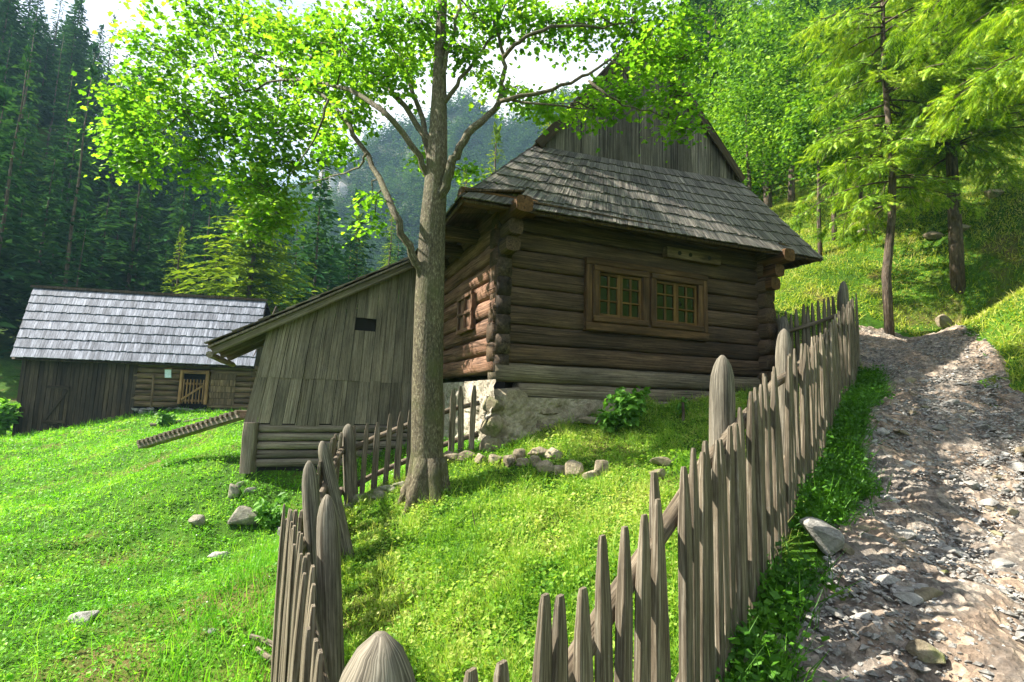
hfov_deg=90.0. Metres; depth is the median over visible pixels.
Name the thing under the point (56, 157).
spruce tree
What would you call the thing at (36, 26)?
conifer tree
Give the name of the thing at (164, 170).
spruce tree
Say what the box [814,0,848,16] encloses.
spruce tree
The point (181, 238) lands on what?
spruce tree
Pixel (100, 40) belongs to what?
spruce tree
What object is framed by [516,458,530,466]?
rock
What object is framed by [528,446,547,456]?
rock
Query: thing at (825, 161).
broadleaf tree
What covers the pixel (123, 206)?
spruce tree
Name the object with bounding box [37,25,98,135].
spruce tree
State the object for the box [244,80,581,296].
wood
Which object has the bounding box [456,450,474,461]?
rock
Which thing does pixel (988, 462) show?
path stone
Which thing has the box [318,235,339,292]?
spruce tree
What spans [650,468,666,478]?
rock
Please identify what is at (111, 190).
spruce tree
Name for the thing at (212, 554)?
rock
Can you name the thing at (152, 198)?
spruce tree
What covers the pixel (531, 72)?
sky
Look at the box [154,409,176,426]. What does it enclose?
leafy plant
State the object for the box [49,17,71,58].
spruce tree
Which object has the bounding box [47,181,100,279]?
spruce tree
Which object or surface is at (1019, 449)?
path stone
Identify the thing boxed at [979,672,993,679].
path stone
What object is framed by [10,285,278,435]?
barn
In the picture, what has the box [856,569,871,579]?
path stone
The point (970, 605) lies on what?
footpath
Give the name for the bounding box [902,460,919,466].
path stone
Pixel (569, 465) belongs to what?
rock
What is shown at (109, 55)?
spruce tree
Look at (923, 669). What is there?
path stone
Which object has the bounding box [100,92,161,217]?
spruce tree
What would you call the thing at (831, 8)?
broadleaf tree
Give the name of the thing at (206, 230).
spruce tree
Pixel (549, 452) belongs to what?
rock
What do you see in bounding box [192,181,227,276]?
spruce tree
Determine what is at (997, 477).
path stone
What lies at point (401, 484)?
rock
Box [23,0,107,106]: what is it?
spruce tree
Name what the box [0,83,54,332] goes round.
spruce tree
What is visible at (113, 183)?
spruce tree
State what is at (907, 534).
rock
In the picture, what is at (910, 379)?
path stone
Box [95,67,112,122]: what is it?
spruce tree
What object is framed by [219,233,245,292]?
spruce tree
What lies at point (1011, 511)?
path stone
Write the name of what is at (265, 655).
pole
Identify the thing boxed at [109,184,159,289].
spruce tree
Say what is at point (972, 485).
path stone
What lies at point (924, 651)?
path stone
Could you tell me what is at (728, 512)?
picket fence
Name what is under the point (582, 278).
log cabin
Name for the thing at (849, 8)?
spruce tree
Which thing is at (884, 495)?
path stone
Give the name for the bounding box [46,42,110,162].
spruce tree
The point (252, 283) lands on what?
spruce tree
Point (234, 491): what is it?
rock
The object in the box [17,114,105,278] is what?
spruce tree
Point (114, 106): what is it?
spruce tree
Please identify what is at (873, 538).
path stone
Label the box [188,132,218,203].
spruce tree
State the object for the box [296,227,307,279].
spruce tree
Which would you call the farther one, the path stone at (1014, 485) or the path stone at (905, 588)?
the path stone at (1014, 485)
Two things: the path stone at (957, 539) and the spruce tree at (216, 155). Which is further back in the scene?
the spruce tree at (216, 155)
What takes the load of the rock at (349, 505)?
on the ground at (10, 369)
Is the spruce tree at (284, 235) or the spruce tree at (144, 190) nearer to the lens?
the spruce tree at (144, 190)
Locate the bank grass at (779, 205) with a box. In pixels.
[735,61,1023,392]
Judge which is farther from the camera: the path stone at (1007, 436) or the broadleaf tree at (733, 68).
the broadleaf tree at (733, 68)
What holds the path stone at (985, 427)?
on the footpath
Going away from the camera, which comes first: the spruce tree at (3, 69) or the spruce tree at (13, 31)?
the spruce tree at (3, 69)
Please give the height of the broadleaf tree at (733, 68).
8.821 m
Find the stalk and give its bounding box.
[681,402,684,423]
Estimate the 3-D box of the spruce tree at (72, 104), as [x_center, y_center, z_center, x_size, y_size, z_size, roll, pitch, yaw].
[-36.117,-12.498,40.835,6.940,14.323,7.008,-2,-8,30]
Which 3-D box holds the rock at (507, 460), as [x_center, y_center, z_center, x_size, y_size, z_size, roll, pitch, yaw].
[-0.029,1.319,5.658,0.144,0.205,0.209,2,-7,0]
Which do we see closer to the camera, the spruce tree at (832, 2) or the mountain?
the spruce tree at (832, 2)
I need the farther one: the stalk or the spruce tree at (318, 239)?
the spruce tree at (318, 239)
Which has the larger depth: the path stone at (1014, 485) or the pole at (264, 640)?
the path stone at (1014, 485)
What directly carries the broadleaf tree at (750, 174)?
on the ground at (10, 369)
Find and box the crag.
[312,167,350,204]
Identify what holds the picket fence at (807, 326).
on the ground at (10, 369)
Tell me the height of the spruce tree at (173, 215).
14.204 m
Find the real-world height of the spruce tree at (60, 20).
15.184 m
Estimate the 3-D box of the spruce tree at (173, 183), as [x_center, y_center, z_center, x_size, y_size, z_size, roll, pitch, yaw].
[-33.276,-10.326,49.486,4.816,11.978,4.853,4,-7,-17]
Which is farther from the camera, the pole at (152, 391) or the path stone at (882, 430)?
the pole at (152, 391)
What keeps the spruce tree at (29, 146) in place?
on the ground at (10, 369)
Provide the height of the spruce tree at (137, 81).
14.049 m
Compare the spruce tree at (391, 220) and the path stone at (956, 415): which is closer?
the path stone at (956, 415)
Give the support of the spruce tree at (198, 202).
on the ground at (10, 369)
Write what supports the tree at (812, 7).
on the ground at (10, 369)
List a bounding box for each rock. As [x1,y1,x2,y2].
[67,610,99,625]
[188,515,205,526]
[207,551,229,558]
[227,506,257,524]
[228,483,240,497]
[345,502,354,508]
[351,494,366,505]
[362,492,370,503]
[367,489,376,500]
[372,484,385,498]
[380,485,394,493]
[392,481,403,489]
[443,451,459,462]
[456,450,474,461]
[474,453,486,463]
[488,454,501,464]
[503,451,515,467]
[512,448,525,460]
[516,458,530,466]
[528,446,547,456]
[529,455,540,466]
[534,460,553,472]
[543,447,562,458]
[554,465,564,476]
[564,460,583,476]
[574,417,600,424]
[582,470,596,478]
[594,460,609,475]
[650,454,678,468]
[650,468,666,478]
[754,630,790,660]
[799,517,844,555]
[894,529,916,538]
[923,231,943,239]
[935,314,951,327]
[962,224,970,231]
[984,189,1004,198]
[1005,462,1023,473]
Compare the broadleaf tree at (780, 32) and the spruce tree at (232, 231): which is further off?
the spruce tree at (232, 231)
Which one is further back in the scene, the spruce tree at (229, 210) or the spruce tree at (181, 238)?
the spruce tree at (229, 210)
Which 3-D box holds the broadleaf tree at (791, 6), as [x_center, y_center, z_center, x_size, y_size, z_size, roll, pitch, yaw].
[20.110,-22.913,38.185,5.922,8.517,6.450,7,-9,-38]
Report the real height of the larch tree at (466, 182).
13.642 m
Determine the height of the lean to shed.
4.776 m
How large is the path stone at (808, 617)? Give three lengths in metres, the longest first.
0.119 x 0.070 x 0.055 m
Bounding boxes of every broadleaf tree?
[656,0,726,39]
[663,0,779,63]
[681,8,776,150]
[684,56,761,168]
[686,0,876,207]
[703,61,814,198]
[716,19,871,202]
[717,0,836,114]
[734,0,792,42]
[743,2,796,97]
[767,78,873,255]
[770,0,823,24]
[774,95,879,241]
[798,9,926,158]
[807,0,861,50]
[808,1,848,44]
[811,84,909,221]
[837,0,954,97]
[928,32,1022,133]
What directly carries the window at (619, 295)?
in the log cabin
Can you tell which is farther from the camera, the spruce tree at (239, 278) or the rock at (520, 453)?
the spruce tree at (239, 278)
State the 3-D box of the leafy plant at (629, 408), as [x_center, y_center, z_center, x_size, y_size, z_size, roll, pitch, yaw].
[1.409,0.835,6.265,0.495,0.594,0.523,-4,-9,43]
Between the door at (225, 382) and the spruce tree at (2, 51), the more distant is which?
the spruce tree at (2, 51)
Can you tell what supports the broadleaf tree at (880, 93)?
on the ground at (10, 369)
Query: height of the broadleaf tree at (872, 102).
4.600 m
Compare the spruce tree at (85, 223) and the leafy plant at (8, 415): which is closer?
the leafy plant at (8, 415)
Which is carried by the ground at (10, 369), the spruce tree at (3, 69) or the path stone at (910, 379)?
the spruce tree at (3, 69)
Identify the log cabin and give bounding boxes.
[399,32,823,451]
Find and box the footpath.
[787,325,1023,681]
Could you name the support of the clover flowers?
on the meadow grass at (251, 563)
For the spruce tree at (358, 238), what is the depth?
34.94 m
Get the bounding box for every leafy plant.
[0,397,22,435]
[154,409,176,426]
[251,492,289,530]
[595,409,624,432]
[603,385,650,431]
[675,391,690,415]
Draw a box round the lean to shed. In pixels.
[204,257,415,492]
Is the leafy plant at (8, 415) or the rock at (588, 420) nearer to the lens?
the rock at (588, 420)
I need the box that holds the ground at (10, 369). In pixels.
[0,39,1023,681]
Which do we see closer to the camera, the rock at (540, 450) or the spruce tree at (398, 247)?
the rock at (540, 450)
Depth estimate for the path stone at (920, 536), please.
3.73 m
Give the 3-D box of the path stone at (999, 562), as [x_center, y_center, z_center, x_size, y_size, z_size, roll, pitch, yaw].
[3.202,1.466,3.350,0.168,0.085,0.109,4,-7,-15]
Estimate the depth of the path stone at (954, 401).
6.63 m
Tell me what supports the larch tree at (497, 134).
on the ground at (10, 369)
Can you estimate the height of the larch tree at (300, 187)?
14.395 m
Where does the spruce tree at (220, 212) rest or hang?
on the ground at (10, 369)
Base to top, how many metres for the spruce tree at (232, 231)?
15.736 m
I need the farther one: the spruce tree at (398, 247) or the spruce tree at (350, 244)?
the spruce tree at (398, 247)
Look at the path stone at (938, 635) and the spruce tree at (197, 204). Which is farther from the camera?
the spruce tree at (197, 204)
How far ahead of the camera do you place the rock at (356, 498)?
5.67 m
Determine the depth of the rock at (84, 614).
4.20 m
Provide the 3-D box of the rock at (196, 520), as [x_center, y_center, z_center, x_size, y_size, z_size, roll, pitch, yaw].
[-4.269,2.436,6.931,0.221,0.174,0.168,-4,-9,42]
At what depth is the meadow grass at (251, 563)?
5.80 m
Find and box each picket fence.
[270,424,357,681]
[339,281,859,681]
[342,385,479,495]
[777,291,839,385]
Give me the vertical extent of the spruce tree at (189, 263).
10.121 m
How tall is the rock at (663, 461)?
0.193 m
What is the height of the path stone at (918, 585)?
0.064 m
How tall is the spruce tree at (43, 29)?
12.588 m
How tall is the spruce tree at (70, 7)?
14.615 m
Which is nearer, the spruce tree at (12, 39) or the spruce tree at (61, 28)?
the spruce tree at (12, 39)
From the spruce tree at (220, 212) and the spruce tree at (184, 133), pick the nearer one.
the spruce tree at (220, 212)
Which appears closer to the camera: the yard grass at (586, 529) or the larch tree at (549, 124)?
the yard grass at (586, 529)
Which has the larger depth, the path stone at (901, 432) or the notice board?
the notice board
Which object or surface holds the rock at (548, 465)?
on the ground at (10, 369)
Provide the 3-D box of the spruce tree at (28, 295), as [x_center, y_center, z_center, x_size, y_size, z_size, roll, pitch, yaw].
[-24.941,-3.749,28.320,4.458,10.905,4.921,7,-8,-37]
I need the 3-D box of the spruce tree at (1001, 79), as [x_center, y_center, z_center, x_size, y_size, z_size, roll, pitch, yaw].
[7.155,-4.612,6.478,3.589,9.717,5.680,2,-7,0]
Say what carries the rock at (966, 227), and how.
on the ground at (10, 369)
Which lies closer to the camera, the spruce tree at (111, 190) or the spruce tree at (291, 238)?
the spruce tree at (111, 190)
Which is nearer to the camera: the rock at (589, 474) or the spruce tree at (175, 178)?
the rock at (589, 474)
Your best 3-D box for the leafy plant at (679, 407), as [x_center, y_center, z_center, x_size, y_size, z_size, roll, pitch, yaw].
[2.189,0.832,6.542,0.212,0.383,0.178,2,-7,0]
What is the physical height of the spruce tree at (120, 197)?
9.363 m
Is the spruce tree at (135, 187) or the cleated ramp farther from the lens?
the spruce tree at (135, 187)
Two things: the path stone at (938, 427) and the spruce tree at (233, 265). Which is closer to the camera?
the path stone at (938, 427)
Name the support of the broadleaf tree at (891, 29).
on the ground at (10, 369)
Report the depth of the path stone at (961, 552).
3.51 m
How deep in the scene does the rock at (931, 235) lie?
11.81 m
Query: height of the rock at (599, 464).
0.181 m
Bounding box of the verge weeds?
[665,361,900,681]
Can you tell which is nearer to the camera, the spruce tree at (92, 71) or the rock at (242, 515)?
the rock at (242, 515)
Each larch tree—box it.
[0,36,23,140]
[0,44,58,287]
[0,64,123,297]
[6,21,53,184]
[29,178,72,285]
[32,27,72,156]
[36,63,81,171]
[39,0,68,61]
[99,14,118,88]
[269,182,311,312]
[455,171,469,199]
[479,122,505,179]
[538,113,552,136]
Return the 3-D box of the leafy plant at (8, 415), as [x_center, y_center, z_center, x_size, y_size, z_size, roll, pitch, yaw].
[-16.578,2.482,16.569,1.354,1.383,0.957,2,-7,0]
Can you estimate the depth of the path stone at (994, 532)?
3.88 m
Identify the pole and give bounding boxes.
[150,375,154,407]
[150,420,180,425]
[183,416,210,422]
[249,634,272,646]
[255,646,271,661]
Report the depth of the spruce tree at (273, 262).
53.02 m
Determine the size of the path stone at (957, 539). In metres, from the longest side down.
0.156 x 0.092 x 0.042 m
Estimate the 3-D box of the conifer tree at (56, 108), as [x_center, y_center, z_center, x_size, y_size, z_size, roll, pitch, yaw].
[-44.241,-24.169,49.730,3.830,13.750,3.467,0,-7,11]
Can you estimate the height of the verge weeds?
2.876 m
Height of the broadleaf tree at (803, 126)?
4.856 m
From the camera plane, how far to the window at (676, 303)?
7.63 m
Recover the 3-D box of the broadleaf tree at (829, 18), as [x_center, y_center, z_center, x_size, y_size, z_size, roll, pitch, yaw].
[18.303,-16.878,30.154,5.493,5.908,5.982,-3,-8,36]
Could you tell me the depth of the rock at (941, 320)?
10.37 m
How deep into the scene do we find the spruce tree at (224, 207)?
60.66 m
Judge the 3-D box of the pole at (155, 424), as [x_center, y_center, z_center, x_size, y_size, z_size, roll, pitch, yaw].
[-10.605,2.507,15.670,0.830,0.224,0.121,3,-7,-14]
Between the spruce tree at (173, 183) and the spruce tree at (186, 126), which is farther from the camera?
the spruce tree at (186, 126)
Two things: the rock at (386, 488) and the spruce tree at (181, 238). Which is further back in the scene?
the spruce tree at (181, 238)
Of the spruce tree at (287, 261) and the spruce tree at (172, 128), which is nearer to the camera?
the spruce tree at (287, 261)
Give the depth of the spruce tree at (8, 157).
34.93 m
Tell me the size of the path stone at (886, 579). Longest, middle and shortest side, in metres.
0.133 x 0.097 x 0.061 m
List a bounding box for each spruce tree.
[0,0,27,69]
[0,0,41,114]
[0,1,17,74]
[0,18,20,137]
[0,24,33,128]
[0,65,39,308]
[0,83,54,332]
[0,102,55,246]
[0,109,25,243]
[0,173,28,335]
[0,180,103,357]
[1,144,75,319]
[3,179,48,292]
[10,0,57,88]
[11,209,107,377]
[16,0,43,68]
[16,40,69,133]
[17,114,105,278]
[18,99,107,259]
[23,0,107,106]
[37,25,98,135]
[43,23,59,73]
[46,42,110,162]
[47,0,92,100]
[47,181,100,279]
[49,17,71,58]
[69,181,138,290]
[70,35,95,106]
[72,147,183,292]
[77,103,143,253]
[82,79,124,208]
[87,24,109,116]
[90,81,129,148]
[94,184,140,289]
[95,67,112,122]
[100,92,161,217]
[104,157,133,239]
[107,161,173,291]
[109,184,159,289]
[119,110,180,212]
[123,59,154,143]
[135,173,204,294]
[140,150,178,232]
[145,114,171,172]
[149,176,184,275]
[150,211,199,293]
[154,144,181,216]
[160,226,195,293]
[163,121,179,166]
[164,157,327,313]
[167,98,201,172]
[167,239,200,294]
[168,127,199,217]
[169,185,232,295]
[170,162,205,244]
[170,192,202,266]
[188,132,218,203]
[189,184,205,242]
[190,201,239,288]
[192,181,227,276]
[192,218,228,294]
[196,165,229,272]
[201,146,229,225]
[203,245,222,295]
[213,194,239,288]
[216,205,246,295]
[217,206,275,304]
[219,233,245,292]
[223,171,249,243]
[264,239,282,303]
[266,144,352,315]
[268,245,289,305]
[275,220,298,267]
[275,237,291,291]
[277,201,340,303]
[280,236,298,271]
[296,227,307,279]
[311,241,338,295]
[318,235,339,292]
[322,189,378,299]
[332,235,368,308]
[343,213,372,279]
[376,213,400,299]
[380,236,398,295]
[387,235,408,298]
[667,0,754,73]
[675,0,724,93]
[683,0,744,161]
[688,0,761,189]
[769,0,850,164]
[787,0,1002,335]
[812,0,1023,293]
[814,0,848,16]
[828,0,927,96]
[837,0,870,25]
[876,0,1023,152]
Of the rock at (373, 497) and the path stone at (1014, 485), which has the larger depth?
the rock at (373, 497)
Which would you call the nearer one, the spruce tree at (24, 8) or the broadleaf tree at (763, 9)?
the broadleaf tree at (763, 9)
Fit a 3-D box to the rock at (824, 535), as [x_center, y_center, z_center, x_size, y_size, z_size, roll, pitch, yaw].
[2.016,1.269,3.334,0.255,0.238,0.237,2,-7,0]
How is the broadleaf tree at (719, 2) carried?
on the ground at (10, 369)
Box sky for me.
[14,0,778,195]
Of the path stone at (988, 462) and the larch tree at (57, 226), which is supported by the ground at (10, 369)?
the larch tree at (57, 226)
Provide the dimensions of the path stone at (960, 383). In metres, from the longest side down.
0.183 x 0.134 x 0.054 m
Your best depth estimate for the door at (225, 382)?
18.05 m
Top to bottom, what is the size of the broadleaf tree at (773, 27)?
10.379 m
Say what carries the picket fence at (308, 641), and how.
on the ground at (10, 369)
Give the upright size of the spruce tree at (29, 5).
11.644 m
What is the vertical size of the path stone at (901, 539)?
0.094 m
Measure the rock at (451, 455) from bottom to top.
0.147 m
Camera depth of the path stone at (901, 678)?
2.33 m
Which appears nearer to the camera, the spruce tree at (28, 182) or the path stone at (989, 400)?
the path stone at (989, 400)
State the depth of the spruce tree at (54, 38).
72.13 m
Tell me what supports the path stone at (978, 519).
on the footpath
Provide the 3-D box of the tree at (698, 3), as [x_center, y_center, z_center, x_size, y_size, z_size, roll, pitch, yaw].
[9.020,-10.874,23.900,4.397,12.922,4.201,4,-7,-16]
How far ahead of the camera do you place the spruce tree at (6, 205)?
25.43 m
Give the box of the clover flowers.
[0,449,459,645]
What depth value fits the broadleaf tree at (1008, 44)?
16.23 m
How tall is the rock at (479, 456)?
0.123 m
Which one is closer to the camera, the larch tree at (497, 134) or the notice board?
the notice board
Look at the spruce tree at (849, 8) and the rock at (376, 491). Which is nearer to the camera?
the rock at (376, 491)
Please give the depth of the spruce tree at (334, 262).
41.97 m
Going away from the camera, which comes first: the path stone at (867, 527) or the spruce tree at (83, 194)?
the path stone at (867, 527)
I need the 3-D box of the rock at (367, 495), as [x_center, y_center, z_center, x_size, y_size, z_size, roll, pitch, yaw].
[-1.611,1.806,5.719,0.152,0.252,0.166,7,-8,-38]
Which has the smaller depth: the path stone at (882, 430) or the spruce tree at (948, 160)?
the path stone at (882, 430)
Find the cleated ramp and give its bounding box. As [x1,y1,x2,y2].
[136,410,246,448]
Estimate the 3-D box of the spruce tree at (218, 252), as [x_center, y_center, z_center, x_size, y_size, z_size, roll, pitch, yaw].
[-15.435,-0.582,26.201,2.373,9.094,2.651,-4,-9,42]
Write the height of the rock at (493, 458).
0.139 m
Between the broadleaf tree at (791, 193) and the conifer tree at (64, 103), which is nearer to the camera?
the broadleaf tree at (791, 193)
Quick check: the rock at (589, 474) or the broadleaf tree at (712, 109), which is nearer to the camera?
the rock at (589, 474)
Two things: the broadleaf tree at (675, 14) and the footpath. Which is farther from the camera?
the broadleaf tree at (675, 14)
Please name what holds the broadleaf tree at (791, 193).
on the ground at (10, 369)
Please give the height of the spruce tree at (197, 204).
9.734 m
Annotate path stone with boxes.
[804,613,817,623]
[824,605,844,618]
[840,543,854,554]
[852,525,870,531]
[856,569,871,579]
[856,612,870,619]
[858,532,887,543]
[871,574,900,584]
[874,427,889,435]
[880,493,890,498]
[892,585,914,592]
[892,591,923,604]
[893,429,909,435]
[893,674,907,681]
[897,537,915,541]
[899,373,916,382]
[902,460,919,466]
[904,408,922,414]
[905,639,945,663]
[911,535,925,542]
[912,583,928,588]
[914,587,943,608]
[916,666,930,673]
[931,424,950,430]
[931,630,944,639]
[943,548,962,556]
[945,546,969,558]
[948,399,958,404]
[950,537,962,541]
[952,413,965,418]
[956,382,968,384]
[963,481,979,489]
[971,516,981,525]
[974,424,990,430]
[977,498,998,506]
[979,460,991,465]
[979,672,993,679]
[985,398,996,403]
[985,506,997,510]
[989,530,1003,536]
[991,472,1002,479]
[992,558,1017,567]
[1000,434,1012,439]
[1001,489,1008,492]
[1004,447,1023,456]
[1007,507,1018,515]
[1012,483,1020,487]
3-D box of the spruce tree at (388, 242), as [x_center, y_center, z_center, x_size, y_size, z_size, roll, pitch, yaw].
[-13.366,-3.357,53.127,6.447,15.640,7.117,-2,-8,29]
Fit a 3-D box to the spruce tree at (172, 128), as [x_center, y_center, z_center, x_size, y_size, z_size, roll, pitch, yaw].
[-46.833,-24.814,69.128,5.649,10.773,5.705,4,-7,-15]
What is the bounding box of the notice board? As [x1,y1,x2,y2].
[164,368,171,377]
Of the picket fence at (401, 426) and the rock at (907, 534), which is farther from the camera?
the picket fence at (401, 426)
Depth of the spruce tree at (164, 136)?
65.17 m
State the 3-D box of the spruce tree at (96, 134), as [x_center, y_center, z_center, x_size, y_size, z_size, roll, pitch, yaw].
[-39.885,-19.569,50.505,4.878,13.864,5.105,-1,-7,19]
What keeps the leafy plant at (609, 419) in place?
on the ground at (10, 369)
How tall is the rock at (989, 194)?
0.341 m
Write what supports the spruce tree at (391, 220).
on the ground at (10, 369)
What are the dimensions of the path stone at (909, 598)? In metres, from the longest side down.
0.184 x 0.135 x 0.056 m
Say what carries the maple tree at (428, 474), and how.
on the ground at (10, 369)
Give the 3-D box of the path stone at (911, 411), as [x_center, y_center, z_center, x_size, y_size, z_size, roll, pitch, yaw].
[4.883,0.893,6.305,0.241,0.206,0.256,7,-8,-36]
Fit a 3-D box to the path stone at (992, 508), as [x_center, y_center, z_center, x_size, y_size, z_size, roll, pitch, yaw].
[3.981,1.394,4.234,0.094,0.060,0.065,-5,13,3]
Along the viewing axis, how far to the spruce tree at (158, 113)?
57.41 m
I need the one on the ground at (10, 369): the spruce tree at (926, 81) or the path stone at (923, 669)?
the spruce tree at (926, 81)
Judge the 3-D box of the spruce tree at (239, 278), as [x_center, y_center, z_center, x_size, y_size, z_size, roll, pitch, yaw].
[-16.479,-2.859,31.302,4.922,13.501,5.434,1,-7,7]
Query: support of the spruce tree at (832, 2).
on the ground at (10, 369)
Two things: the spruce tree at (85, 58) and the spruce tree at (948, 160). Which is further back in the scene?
the spruce tree at (85, 58)
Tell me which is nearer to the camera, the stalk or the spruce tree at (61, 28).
the stalk
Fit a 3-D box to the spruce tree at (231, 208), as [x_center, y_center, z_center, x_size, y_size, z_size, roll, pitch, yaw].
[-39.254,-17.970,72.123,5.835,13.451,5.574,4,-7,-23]
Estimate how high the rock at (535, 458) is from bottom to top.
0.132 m
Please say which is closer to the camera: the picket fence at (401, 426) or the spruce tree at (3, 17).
the picket fence at (401, 426)
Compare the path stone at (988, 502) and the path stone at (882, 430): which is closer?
the path stone at (988, 502)
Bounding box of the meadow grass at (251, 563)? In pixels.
[0,407,489,681]
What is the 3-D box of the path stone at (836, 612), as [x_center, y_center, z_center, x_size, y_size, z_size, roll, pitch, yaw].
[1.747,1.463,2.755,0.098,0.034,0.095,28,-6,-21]
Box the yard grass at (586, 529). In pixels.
[341,361,863,681]
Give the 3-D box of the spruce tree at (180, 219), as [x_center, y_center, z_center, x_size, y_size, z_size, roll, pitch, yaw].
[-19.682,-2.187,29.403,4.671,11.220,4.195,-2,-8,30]
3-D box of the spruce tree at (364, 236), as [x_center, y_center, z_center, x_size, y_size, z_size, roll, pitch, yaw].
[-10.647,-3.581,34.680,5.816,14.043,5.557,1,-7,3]
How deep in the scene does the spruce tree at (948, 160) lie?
10.84 m
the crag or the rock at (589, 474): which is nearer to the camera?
the rock at (589, 474)
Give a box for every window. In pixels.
[592,264,648,326]
[650,273,703,331]
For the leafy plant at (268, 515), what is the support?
on the ground at (10, 369)
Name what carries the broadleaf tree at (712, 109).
on the ground at (10, 369)
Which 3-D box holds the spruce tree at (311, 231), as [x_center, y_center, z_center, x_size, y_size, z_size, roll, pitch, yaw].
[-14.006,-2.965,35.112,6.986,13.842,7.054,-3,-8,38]
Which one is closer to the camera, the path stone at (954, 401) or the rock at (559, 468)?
the rock at (559, 468)
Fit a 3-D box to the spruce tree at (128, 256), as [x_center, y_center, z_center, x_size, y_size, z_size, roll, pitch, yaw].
[-22.393,-4.531,30.305,7.317,15.158,6.570,0,-7,14]
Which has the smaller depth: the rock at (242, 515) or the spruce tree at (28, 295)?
the rock at (242, 515)
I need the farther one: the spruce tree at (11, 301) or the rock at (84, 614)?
the spruce tree at (11, 301)
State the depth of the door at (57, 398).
17.15 m
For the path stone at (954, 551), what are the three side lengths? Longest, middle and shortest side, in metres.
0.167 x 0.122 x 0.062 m
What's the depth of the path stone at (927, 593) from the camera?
2.80 m
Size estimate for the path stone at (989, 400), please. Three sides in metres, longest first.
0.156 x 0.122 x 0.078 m
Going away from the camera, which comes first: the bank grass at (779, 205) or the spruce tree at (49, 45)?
the bank grass at (779, 205)
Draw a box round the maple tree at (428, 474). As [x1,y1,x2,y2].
[68,0,740,514]
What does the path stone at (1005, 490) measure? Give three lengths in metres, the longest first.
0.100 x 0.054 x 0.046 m
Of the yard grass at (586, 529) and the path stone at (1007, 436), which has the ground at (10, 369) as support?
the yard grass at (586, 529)
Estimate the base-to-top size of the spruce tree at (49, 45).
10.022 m
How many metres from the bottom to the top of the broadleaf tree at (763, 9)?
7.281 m
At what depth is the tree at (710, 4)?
25.70 m
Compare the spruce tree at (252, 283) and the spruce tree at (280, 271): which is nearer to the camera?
the spruce tree at (252, 283)
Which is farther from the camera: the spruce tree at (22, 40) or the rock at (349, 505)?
the spruce tree at (22, 40)
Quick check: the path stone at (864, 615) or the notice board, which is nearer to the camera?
the path stone at (864, 615)
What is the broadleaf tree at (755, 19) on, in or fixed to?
on the ground at (10, 369)
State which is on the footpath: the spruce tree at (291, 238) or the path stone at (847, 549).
the path stone at (847, 549)
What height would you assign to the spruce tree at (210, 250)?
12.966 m
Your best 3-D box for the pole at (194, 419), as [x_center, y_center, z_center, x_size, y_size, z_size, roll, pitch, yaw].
[-9.352,2.389,15.536,1.041,0.289,0.120,5,-8,-29]
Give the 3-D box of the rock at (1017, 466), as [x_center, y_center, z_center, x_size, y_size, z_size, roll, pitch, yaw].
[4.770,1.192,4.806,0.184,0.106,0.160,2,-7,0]
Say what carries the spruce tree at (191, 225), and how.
on the ground at (10, 369)
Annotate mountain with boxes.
[286,105,545,266]

